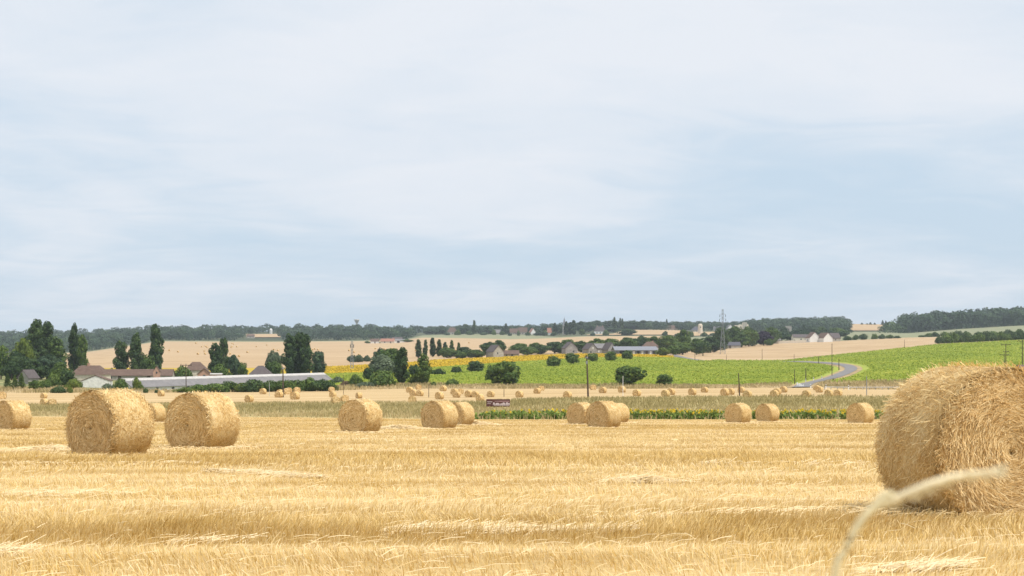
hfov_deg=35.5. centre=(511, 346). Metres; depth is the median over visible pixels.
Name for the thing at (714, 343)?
broadleaf tree
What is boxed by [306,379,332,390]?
bush
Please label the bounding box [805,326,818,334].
broadleaf tree
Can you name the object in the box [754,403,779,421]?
straw bale
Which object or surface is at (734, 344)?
barn
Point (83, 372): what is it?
farmhouse
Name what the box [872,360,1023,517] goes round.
straw bale
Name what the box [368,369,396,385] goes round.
bush
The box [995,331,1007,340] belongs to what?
bush
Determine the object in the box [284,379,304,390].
bush
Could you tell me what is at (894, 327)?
wood
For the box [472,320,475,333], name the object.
poplar tree
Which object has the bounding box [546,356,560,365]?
round tree
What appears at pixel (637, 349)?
farm shed
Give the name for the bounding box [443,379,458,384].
bush
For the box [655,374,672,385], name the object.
round tree
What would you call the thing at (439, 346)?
poplar tree
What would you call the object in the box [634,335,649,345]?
broadleaf tree
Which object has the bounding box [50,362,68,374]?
broadleaf tree
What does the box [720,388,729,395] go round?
straw bale
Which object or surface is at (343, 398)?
straw bale
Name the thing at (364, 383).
bush
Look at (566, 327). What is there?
poplar tree
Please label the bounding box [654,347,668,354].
broadleaf tree
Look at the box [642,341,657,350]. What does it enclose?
tiled house
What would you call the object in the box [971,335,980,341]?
bush
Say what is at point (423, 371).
poplar tree
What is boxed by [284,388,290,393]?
straw bale
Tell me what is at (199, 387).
bush
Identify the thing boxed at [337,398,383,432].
straw bale
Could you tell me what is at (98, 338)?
wood
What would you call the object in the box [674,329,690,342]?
broadleaf tree
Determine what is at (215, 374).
shed
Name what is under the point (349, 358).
bush
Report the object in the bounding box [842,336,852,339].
bush
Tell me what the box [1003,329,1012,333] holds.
bush
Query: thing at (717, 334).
broadleaf tree
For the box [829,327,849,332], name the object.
broadleaf tree
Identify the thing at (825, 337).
white house
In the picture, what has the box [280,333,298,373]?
poplar tree
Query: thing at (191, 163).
sky
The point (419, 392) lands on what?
straw bale
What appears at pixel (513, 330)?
house
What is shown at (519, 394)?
straw bale
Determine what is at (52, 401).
straw bale
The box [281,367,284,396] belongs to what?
utility pole
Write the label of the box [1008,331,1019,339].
bush
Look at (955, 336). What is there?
bush
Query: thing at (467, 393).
straw bale
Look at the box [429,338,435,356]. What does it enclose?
poplar tree
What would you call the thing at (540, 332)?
broadleaf tree
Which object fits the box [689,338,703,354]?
broadleaf tree
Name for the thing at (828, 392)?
straw bale
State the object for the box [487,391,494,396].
straw bale
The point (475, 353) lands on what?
broadleaf tree
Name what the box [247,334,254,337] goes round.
house
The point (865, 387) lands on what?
guard rail
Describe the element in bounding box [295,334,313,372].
poplar tree
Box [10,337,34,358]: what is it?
broadleaf tree
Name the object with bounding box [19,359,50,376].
broadleaf tree
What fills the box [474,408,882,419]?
sunflower row
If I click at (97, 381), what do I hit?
white outbuilding
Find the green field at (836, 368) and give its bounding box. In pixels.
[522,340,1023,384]
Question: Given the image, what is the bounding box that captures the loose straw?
[0,420,1023,575]
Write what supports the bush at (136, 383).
on the village ground at (3, 379)
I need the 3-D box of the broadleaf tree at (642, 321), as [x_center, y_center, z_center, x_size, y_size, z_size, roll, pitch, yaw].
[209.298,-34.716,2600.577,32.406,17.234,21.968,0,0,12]
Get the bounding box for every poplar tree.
[25,319,46,359]
[41,321,53,356]
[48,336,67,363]
[67,322,79,370]
[76,334,88,365]
[112,340,129,368]
[128,332,144,368]
[148,323,164,368]
[207,342,222,372]
[219,337,229,369]
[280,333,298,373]
[292,332,303,372]
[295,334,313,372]
[393,347,409,382]
[415,339,421,357]
[416,353,431,382]
[422,339,427,355]
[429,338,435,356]
[436,339,441,355]
[449,340,454,349]
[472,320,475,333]
[504,323,507,333]
[563,321,568,334]
[568,322,571,334]
[570,320,576,334]
[612,317,616,327]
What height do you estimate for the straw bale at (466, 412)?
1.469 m
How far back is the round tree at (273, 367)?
568.34 m
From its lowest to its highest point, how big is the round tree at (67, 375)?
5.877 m
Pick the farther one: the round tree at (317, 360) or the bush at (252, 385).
the round tree at (317, 360)
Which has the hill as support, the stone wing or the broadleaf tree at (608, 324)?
the broadleaf tree at (608, 324)
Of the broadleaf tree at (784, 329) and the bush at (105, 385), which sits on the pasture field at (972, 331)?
the broadleaf tree at (784, 329)
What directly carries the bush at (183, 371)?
on the village ground at (3, 379)
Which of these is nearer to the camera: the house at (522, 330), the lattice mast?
the lattice mast
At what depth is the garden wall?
1320.00 m
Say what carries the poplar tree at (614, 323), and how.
on the hill
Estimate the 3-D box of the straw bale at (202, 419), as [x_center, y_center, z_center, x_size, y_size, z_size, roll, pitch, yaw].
[-7.598,1.809,39.256,1.676,1.485,1.289,0,0,32]
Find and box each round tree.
[0,345,10,378]
[28,380,39,388]
[60,368,74,385]
[139,354,155,368]
[237,362,248,374]
[265,361,281,373]
[311,351,326,372]
[362,367,375,378]
[373,347,384,356]
[408,364,419,375]
[466,361,483,372]
[486,361,520,384]
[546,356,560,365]
[564,353,579,362]
[578,329,584,334]
[585,353,597,360]
[604,351,616,360]
[615,365,647,383]
[621,350,632,358]
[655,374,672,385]
[666,345,679,355]
[694,341,711,355]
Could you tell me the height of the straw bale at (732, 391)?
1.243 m
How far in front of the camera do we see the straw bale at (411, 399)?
259.55 m
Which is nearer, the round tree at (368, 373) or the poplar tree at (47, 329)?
the round tree at (368, 373)
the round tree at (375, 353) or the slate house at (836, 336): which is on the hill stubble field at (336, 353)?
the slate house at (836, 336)
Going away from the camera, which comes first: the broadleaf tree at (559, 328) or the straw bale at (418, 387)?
the straw bale at (418, 387)
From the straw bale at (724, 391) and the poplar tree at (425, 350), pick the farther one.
the poplar tree at (425, 350)
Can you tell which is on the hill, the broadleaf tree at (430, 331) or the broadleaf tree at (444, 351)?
the broadleaf tree at (430, 331)
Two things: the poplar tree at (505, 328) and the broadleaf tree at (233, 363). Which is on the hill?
the poplar tree at (505, 328)
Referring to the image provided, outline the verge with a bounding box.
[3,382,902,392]
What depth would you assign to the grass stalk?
0.86 m
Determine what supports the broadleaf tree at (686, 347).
on the hill stubble field at (336, 353)
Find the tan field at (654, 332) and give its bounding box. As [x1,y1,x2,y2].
[595,330,714,335]
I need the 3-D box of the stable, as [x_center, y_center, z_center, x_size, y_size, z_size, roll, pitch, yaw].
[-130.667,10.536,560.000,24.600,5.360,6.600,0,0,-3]
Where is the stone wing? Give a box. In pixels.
[503,350,518,356]
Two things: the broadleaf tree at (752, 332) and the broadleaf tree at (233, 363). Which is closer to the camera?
the broadleaf tree at (233, 363)
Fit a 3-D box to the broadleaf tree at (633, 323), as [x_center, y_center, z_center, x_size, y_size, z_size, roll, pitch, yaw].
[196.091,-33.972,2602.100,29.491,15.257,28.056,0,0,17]
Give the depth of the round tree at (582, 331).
2197.65 m
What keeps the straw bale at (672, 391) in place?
on the stubble field at (394, 395)
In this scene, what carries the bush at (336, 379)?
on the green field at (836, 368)
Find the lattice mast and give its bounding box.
[350,342,353,368]
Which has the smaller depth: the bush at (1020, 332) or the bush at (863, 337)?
the bush at (1020, 332)
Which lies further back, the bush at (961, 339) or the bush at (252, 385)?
the bush at (961, 339)
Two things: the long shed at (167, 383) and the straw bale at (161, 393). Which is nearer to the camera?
the straw bale at (161, 393)
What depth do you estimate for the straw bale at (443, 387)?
379.61 m
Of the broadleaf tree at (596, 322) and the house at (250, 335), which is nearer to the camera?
the house at (250, 335)
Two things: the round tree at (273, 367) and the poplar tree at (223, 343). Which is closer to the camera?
the round tree at (273, 367)
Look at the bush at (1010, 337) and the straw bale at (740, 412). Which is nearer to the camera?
the straw bale at (740, 412)
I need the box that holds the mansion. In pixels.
[594,326,604,333]
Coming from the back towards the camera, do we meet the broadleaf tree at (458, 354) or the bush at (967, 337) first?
the bush at (967, 337)
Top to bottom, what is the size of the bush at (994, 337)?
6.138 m
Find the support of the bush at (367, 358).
on the hill stubble field at (336, 353)
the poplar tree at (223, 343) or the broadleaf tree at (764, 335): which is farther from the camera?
the broadleaf tree at (764, 335)
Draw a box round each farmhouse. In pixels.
[73,363,110,379]
[380,339,394,342]
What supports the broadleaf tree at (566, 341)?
on the hill stubble field at (336, 353)
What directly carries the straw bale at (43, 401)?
on the grass verge ground at (541, 404)
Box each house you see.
[187,362,208,375]
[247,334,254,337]
[249,366,272,374]
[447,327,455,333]
[509,328,517,333]
[518,327,527,333]
[561,342,577,353]
[582,343,597,353]
[594,343,604,353]
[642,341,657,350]
[667,325,676,329]
[691,326,697,331]
[791,334,807,339]
[805,332,818,341]
[818,333,832,341]
[829,333,840,340]
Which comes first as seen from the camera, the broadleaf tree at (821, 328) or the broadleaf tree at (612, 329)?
the broadleaf tree at (821, 328)
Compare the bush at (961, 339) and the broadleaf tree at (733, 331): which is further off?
the broadleaf tree at (733, 331)
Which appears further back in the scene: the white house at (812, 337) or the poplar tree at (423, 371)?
the white house at (812, 337)
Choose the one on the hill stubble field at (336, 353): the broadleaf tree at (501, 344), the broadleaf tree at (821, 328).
the broadleaf tree at (501, 344)
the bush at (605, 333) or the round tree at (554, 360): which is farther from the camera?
the bush at (605, 333)
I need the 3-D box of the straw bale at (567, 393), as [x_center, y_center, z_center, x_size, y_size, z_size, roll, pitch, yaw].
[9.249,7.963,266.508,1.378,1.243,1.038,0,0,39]
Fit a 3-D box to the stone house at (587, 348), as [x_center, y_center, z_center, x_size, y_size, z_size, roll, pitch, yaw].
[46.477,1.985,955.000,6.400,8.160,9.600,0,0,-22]
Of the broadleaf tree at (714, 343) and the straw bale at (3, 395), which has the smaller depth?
the straw bale at (3, 395)
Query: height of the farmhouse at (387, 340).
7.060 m
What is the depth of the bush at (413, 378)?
450.55 m
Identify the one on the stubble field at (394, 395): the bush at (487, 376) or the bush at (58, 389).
the bush at (58, 389)
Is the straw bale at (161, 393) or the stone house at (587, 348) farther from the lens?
the stone house at (587, 348)
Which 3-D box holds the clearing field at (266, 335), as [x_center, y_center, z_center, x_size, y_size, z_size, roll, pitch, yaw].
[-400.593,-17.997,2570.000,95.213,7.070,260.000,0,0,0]
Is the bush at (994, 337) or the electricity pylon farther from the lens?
the bush at (994, 337)
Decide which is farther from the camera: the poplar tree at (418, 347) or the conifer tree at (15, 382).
the poplar tree at (418, 347)
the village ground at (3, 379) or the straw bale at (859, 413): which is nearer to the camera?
the straw bale at (859, 413)
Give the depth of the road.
553.64 m
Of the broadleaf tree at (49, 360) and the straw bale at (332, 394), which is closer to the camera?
the straw bale at (332, 394)
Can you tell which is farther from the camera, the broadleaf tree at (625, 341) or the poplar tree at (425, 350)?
the broadleaf tree at (625, 341)
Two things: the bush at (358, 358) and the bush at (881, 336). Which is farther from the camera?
the bush at (881, 336)
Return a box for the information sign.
[486,399,509,407]
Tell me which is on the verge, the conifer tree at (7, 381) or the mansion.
the conifer tree at (7, 381)
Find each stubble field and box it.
[0,387,896,403]
[0,417,1023,575]
[63,336,990,367]
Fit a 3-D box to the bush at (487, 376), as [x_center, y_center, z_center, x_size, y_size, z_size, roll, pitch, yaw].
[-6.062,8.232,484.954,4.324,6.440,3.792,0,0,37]
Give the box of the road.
[674,355,857,386]
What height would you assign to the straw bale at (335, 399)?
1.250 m
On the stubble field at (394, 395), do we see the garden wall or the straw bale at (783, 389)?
the straw bale at (783, 389)
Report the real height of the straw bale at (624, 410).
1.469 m
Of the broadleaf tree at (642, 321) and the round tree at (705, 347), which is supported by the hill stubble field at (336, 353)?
the round tree at (705, 347)
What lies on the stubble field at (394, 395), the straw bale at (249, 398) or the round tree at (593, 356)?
the straw bale at (249, 398)
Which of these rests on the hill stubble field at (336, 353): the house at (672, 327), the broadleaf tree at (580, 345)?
the broadleaf tree at (580, 345)
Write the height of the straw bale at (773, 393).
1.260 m
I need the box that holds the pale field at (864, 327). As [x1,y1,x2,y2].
[851,324,881,329]
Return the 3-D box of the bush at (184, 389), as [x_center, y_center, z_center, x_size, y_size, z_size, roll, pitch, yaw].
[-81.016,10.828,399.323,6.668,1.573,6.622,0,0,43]
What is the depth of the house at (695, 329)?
2506.20 m
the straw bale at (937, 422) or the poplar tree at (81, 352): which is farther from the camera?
the poplar tree at (81, 352)
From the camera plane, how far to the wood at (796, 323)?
2518.76 m
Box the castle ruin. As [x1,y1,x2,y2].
[734,322,748,330]
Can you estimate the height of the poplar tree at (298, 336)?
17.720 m
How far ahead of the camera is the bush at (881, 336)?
1397.81 m
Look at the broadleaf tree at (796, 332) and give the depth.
1596.21 m
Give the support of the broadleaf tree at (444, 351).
on the hill stubble field at (336, 353)
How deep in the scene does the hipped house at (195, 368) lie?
577.44 m
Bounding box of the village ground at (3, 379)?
[0,376,164,390]
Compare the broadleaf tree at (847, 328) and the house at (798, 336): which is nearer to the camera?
the house at (798, 336)
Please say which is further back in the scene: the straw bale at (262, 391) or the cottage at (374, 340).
the cottage at (374, 340)
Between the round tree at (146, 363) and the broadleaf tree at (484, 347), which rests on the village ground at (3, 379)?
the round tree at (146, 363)
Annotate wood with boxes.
[0,323,423,351]
[422,320,747,332]
[744,316,852,331]
[878,320,908,332]
[892,306,1023,332]
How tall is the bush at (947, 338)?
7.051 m
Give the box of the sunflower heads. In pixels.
[323,353,673,372]
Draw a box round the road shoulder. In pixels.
[674,355,862,387]
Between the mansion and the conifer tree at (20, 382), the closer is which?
the conifer tree at (20, 382)
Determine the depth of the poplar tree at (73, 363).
638.98 m
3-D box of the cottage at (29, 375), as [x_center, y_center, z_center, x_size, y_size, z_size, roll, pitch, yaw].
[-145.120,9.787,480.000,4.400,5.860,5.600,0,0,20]
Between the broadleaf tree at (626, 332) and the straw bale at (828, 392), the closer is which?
the straw bale at (828, 392)
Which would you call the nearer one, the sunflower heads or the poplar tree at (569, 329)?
the sunflower heads
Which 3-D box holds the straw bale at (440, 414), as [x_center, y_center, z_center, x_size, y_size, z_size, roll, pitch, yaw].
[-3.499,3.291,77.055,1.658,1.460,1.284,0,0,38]
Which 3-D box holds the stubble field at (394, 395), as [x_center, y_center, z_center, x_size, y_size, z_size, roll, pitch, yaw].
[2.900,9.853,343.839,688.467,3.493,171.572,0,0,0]
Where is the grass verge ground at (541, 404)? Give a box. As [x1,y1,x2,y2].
[31,396,885,419]
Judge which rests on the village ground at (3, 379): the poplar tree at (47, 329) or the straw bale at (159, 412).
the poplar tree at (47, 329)
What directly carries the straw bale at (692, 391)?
on the stubble field at (394, 395)
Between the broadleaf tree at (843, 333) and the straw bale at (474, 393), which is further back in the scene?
the broadleaf tree at (843, 333)
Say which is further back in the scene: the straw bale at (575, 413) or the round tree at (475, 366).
the round tree at (475, 366)
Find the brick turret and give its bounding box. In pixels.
[153,366,160,376]
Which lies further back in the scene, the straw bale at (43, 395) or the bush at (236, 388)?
the bush at (236, 388)
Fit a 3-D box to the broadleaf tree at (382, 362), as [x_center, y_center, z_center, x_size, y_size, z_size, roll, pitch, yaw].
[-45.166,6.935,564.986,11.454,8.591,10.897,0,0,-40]
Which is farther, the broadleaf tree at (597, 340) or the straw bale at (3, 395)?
the broadleaf tree at (597, 340)
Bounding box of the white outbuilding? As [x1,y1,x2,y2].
[81,375,112,387]
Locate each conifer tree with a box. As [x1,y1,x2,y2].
[1,373,11,388]
[10,375,17,387]
[16,373,25,387]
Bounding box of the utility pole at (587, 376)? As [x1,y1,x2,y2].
[586,356,588,396]
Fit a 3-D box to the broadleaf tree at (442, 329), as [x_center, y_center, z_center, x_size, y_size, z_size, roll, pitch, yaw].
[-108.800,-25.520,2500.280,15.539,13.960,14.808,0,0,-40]
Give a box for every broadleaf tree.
[1,350,29,376]
[1,361,20,379]
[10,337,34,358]
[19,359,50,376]
[37,354,66,378]
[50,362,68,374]
[226,354,239,374]
[265,350,282,366]
[368,354,397,374]
[377,348,407,364]
[423,329,435,333]
[438,326,446,333]
[438,347,455,357]
[448,350,468,357]
[457,347,471,357]
[460,324,469,333]
[467,349,484,357]
[477,328,484,332]
[479,342,495,354]
[484,326,493,333]
[493,340,506,349]
[507,343,527,350]
[519,347,538,354]
[527,326,538,330]
[531,344,551,353]
[536,330,546,335]
[546,341,564,352]
[556,324,562,334]
[561,339,575,343]
[573,340,585,351]
[576,321,589,331]
[585,322,595,331]
[586,338,604,342]
[592,320,605,329]
[603,321,616,328]
[605,338,620,345]
[606,328,620,331]
[615,329,636,335]
[616,322,635,328]
[618,337,639,345]
[628,321,637,329]
[634,320,648,329]
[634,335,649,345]
[645,336,661,348]
[652,321,663,329]
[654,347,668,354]
[656,335,679,349]
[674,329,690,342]
[675,342,693,354]
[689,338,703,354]
[701,336,728,352]
[712,326,730,348]
[726,326,743,340]
[729,333,752,346]
[741,326,759,345]
[757,331,774,344]
[765,327,782,342]
[778,332,788,340]
[780,326,789,333]
[782,334,791,339]
[789,330,803,334]
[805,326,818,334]
[814,326,825,334]
[819,329,833,333]
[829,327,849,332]
[837,331,849,336]
[843,326,853,332]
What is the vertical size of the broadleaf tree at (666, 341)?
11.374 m
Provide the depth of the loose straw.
15.18 m
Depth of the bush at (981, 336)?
1037.59 m
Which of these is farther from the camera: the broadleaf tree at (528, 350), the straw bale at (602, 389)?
the broadleaf tree at (528, 350)
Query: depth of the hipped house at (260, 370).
542.75 m
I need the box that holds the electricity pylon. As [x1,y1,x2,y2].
[719,309,725,353]
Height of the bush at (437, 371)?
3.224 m
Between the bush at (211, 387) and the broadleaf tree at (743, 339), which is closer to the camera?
the bush at (211, 387)
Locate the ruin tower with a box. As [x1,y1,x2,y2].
[698,324,702,333]
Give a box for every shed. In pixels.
[114,373,332,389]
[210,373,222,375]
[395,339,404,342]
[611,346,657,353]
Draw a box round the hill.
[5,324,1020,354]
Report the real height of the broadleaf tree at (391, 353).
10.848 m
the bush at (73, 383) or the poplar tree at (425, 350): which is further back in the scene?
the poplar tree at (425, 350)
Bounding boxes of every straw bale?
[0,391,6,398]
[0,400,32,429]
[40,393,46,397]
[40,398,47,404]
[48,398,56,404]
[64,387,156,456]
[148,403,165,421]
[157,390,164,395]
[162,391,240,449]
[244,395,253,401]
[259,388,266,393]
[274,391,283,397]
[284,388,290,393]
[290,392,299,399]
[293,387,300,392]
[329,391,336,396]
[331,396,339,402]
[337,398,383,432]
[340,395,348,401]
[355,392,362,397]
[408,396,415,402]
[409,389,415,395]
[415,384,421,389]
[416,390,423,395]
[420,400,458,429]
[434,392,443,398]
[439,385,446,390]
[452,391,460,397]
[452,402,474,425]
[464,390,471,396]
[471,391,478,396]
[475,394,483,400]
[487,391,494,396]
[515,391,523,396]
[533,388,540,393]
[563,391,571,397]
[566,402,589,424]
[584,400,622,426]
[599,387,606,392]
[616,403,629,422]
[618,386,625,392]
[632,389,640,395]
[661,390,669,396]
[667,388,674,394]
[688,388,696,394]
[701,387,707,392]
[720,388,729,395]
[724,402,751,423]
[728,388,734,394]
[737,387,744,392]
[742,390,751,396]
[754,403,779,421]
[770,390,778,396]
[780,386,787,392]
[802,390,810,396]
[815,386,822,392]
[824,389,833,396]
[833,389,842,395]
[846,402,874,423]
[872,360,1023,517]
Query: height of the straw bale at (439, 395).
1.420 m
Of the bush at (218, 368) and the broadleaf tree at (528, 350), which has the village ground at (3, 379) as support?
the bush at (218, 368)
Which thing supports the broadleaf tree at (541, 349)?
on the hill stubble field at (336, 353)
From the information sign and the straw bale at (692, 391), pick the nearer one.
the information sign
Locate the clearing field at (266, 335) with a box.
[246,334,280,336]
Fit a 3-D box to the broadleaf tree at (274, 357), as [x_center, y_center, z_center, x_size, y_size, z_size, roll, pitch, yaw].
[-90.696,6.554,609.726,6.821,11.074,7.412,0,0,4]
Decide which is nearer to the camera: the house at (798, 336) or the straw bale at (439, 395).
the straw bale at (439, 395)
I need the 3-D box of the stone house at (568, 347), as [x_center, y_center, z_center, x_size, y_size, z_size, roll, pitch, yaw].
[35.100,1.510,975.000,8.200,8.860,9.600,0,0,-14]
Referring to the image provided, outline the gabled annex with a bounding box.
[197,368,210,375]
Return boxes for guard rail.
[824,387,893,389]
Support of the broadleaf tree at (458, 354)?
on the hill stubble field at (336, 353)
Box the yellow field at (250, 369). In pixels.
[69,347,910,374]
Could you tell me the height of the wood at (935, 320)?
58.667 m
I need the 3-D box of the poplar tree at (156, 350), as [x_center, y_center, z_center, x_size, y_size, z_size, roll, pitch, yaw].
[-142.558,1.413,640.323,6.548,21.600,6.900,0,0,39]
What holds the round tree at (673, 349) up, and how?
on the hill stubble field at (336, 353)
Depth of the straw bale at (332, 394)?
316.16 m
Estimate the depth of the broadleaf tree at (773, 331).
1316.72 m
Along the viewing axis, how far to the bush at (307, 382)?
405.34 m
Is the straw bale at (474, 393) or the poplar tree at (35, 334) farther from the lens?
the poplar tree at (35, 334)
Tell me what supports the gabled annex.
on the village ground at (3, 379)
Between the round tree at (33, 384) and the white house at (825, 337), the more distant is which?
the white house at (825, 337)
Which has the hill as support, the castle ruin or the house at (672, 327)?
the house at (672, 327)
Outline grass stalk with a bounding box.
[832,464,1007,575]
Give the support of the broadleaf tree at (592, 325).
on the hill
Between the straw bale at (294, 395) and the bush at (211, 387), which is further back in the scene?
the bush at (211, 387)
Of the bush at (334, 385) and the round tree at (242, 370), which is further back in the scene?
the round tree at (242, 370)
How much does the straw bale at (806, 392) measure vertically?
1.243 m
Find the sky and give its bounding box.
[0,0,1023,333]
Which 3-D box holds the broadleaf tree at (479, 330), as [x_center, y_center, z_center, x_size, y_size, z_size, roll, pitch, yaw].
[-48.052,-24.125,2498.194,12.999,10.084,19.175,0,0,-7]
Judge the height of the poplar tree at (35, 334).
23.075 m
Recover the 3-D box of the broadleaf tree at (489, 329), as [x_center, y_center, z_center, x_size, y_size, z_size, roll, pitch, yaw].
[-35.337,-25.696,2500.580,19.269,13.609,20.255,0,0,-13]
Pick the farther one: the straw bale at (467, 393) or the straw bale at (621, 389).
the straw bale at (621, 389)
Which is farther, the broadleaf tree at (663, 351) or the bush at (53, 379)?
the broadleaf tree at (663, 351)
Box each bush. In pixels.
[37,380,53,388]
[46,371,65,386]
[49,386,67,392]
[63,378,82,388]
[66,385,72,392]
[102,383,114,388]
[113,379,128,388]
[132,377,143,389]
[172,387,198,392]
[175,366,192,376]
[189,384,205,391]
[201,383,229,391]
[212,363,232,375]
[218,381,238,390]
[234,383,244,391]
[238,379,270,391]
[263,380,278,391]
[273,380,286,390]
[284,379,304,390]
[298,377,318,390]
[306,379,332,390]
[326,380,338,390]
[332,376,342,382]
[347,355,354,361]
[347,374,362,385]
[353,355,363,361]
[354,381,373,387]
[364,355,369,361]
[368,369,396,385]
[407,373,419,383]
[431,368,445,374]
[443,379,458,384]
[451,366,462,372]
[485,363,493,379]
[602,329,608,335]
[764,338,773,344]
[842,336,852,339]
[858,334,867,339]
[877,334,885,338]
[935,336,944,343]
[941,334,953,342]
[950,332,959,342]
[957,335,964,342]
[962,333,971,341]
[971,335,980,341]
[975,332,985,341]
[982,330,991,341]
[990,333,997,340]
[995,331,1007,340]
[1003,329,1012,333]
[1004,334,1013,340]
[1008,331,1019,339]
[1016,329,1023,339]
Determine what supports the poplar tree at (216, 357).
on the village ground at (3, 379)
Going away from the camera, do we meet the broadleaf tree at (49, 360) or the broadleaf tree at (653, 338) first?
the broadleaf tree at (49, 360)
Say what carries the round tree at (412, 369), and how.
on the green field at (836, 368)
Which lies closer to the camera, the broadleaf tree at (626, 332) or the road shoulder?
the road shoulder
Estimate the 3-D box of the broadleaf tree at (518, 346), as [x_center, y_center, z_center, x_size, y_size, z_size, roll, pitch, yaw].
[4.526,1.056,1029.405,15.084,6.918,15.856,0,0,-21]
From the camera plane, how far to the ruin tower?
2297.12 m
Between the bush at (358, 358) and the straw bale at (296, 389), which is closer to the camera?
the straw bale at (296, 389)
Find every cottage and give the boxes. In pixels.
[16,369,39,383]
[370,339,378,342]
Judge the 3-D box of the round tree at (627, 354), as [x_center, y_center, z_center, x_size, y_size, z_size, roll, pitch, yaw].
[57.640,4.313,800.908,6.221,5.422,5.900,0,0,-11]
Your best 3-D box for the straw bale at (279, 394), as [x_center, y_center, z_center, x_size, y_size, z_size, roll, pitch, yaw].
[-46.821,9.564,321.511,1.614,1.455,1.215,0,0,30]
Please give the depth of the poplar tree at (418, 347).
958.99 m
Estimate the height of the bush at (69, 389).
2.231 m
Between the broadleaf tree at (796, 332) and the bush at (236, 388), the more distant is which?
the broadleaf tree at (796, 332)
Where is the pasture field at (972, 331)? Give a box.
[67,325,1023,352]
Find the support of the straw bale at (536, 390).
on the stubble field at (394, 395)
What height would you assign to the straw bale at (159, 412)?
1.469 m
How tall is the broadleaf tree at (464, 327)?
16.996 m
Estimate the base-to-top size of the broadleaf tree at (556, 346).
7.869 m
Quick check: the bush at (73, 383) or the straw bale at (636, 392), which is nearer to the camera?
the straw bale at (636, 392)
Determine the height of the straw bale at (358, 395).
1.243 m
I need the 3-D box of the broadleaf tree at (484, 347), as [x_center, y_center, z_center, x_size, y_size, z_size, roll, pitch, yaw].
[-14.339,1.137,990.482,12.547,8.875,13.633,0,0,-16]
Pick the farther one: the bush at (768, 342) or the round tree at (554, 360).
the bush at (768, 342)
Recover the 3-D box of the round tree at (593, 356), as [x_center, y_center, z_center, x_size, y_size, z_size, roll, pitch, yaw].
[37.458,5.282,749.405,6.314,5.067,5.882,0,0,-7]
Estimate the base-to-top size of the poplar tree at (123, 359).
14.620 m
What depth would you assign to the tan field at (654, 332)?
2316.68 m
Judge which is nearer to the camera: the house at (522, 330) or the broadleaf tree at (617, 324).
the house at (522, 330)
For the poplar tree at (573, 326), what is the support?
on the hill
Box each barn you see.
[486,345,503,356]
[601,342,613,353]
[725,342,740,348]
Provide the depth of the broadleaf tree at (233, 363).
588.55 m
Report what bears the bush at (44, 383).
on the verge
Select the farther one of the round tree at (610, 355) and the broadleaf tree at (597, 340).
the broadleaf tree at (597, 340)
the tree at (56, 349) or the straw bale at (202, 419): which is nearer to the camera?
the straw bale at (202, 419)
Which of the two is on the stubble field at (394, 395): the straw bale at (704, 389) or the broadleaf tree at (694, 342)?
the straw bale at (704, 389)
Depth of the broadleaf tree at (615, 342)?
1076.21 m
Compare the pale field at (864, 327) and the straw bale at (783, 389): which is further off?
the pale field at (864, 327)
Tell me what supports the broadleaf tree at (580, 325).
on the hill
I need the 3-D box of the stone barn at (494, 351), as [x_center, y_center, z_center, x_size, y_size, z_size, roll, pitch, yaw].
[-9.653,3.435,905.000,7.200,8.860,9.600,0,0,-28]
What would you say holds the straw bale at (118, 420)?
on the stubble field at (565, 573)
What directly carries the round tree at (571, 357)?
on the green field at (836, 368)
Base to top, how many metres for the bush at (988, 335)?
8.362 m
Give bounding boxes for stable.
[106,369,175,379]
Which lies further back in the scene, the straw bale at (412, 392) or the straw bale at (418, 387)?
the straw bale at (418, 387)
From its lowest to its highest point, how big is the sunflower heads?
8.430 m
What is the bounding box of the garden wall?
[774,340,805,343]
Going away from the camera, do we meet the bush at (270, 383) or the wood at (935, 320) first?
the bush at (270, 383)
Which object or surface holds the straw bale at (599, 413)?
on the stubble field at (565, 573)
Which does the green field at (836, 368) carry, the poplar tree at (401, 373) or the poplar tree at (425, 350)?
the poplar tree at (401, 373)
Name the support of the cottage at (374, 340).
on the hill stubble field at (336, 353)
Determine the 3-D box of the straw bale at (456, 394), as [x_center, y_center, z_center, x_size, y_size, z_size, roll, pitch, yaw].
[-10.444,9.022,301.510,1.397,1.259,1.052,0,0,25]

